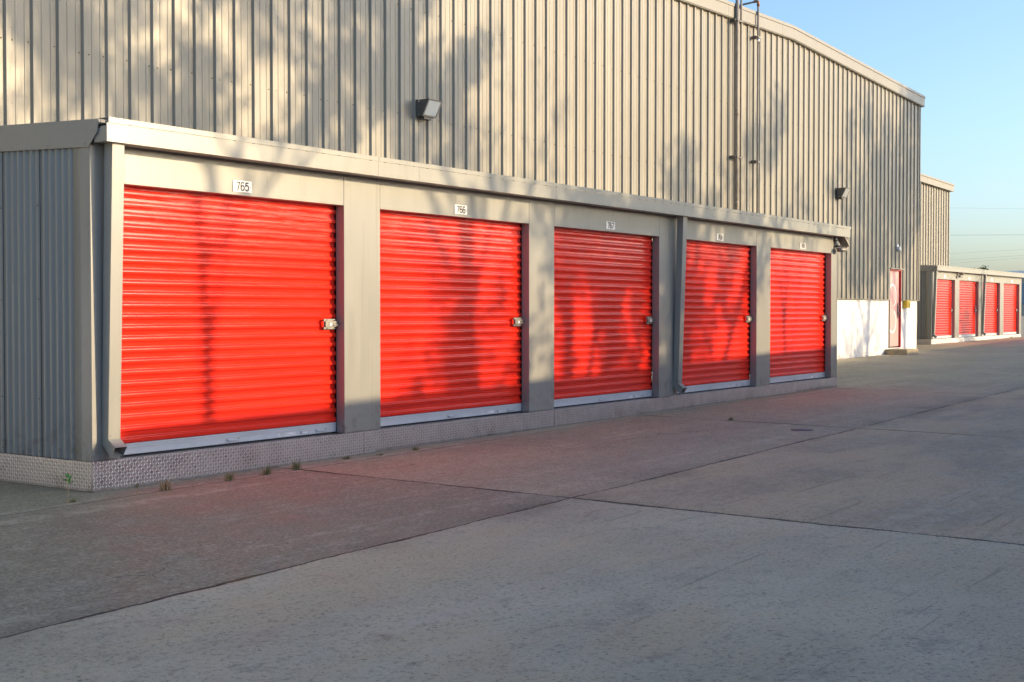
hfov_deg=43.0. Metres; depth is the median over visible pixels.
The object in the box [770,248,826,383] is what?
roller door
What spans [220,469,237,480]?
weed
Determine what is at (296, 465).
weed
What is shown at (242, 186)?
number plate
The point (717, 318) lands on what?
roller door
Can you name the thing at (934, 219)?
warehouse
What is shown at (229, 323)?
roller door
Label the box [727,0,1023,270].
sky
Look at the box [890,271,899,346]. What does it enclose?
door
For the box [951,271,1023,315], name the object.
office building
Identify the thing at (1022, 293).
window
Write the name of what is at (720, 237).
number plate
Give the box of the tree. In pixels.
[972,265,988,306]
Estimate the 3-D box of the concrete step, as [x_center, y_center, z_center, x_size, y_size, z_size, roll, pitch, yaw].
[12.019,0.352,40.040,0.680,0.212,1.080,1,2,35]
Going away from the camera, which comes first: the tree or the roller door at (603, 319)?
the roller door at (603, 319)
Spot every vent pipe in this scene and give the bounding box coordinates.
[730,0,739,209]
[738,0,742,213]
[739,0,760,212]
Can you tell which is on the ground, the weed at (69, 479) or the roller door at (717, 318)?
the weed at (69, 479)
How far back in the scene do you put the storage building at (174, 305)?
13.22 m
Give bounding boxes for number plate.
[233,180,251,192]
[454,204,466,214]
[606,221,614,229]
[717,233,722,240]
[800,243,805,248]
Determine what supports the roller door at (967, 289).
in the storage building at (997, 309)
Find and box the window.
[1021,283,1023,303]
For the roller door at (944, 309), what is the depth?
51.24 m
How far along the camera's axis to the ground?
8.01 m
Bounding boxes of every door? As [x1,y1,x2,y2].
[120,185,337,456]
[380,210,523,427]
[554,227,653,407]
[678,240,751,393]
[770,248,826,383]
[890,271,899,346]
[933,279,952,338]
[959,281,976,336]
[982,282,997,335]
[1003,284,1017,334]
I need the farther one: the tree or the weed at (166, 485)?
the tree
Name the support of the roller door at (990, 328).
in the storage building at (997, 309)
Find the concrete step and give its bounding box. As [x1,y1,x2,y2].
[885,348,917,354]
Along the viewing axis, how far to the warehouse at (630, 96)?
24.09 m
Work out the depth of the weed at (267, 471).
11.84 m
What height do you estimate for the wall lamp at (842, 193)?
0.315 m
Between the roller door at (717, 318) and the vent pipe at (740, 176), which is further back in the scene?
the vent pipe at (740, 176)
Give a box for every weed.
[61,473,73,501]
[63,497,80,502]
[152,478,172,490]
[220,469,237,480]
[257,463,272,474]
[289,459,301,469]
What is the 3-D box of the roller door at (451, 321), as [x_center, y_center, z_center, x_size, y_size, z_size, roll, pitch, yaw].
[-0.686,-0.429,14.867,0.104,2.672,2.910,1,2,35]
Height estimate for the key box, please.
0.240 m
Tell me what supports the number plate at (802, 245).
attached to the storage building at (174, 305)
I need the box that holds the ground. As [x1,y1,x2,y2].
[0,316,1023,681]
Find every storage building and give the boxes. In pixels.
[0,117,850,491]
[916,265,1023,344]
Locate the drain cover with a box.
[791,428,813,430]
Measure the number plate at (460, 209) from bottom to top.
0.106 m
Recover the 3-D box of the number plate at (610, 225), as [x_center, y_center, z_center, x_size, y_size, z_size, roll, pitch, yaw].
[1.332,-1.560,17.531,0.007,0.106,0.236,1,2,35]
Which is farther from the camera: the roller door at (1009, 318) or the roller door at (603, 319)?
the roller door at (1009, 318)
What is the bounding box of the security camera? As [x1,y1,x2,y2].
[834,237,849,253]
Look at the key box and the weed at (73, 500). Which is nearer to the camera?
the weed at (73, 500)
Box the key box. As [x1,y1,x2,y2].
[903,300,909,307]
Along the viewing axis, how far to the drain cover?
15.91 m
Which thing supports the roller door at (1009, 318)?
in the storage building at (997, 309)
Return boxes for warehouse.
[0,0,925,358]
[920,173,954,265]
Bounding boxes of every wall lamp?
[416,98,441,120]
[837,187,850,198]
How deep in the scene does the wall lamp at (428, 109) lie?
20.94 m
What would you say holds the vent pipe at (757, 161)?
attached to the warehouse at (630, 96)
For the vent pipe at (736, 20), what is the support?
attached to the warehouse at (630, 96)
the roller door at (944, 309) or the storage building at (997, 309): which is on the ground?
the storage building at (997, 309)
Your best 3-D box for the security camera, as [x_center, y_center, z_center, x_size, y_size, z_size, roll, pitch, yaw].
[6.158,-1.809,24.265,0.270,0.377,0.192,-1,2,-43]

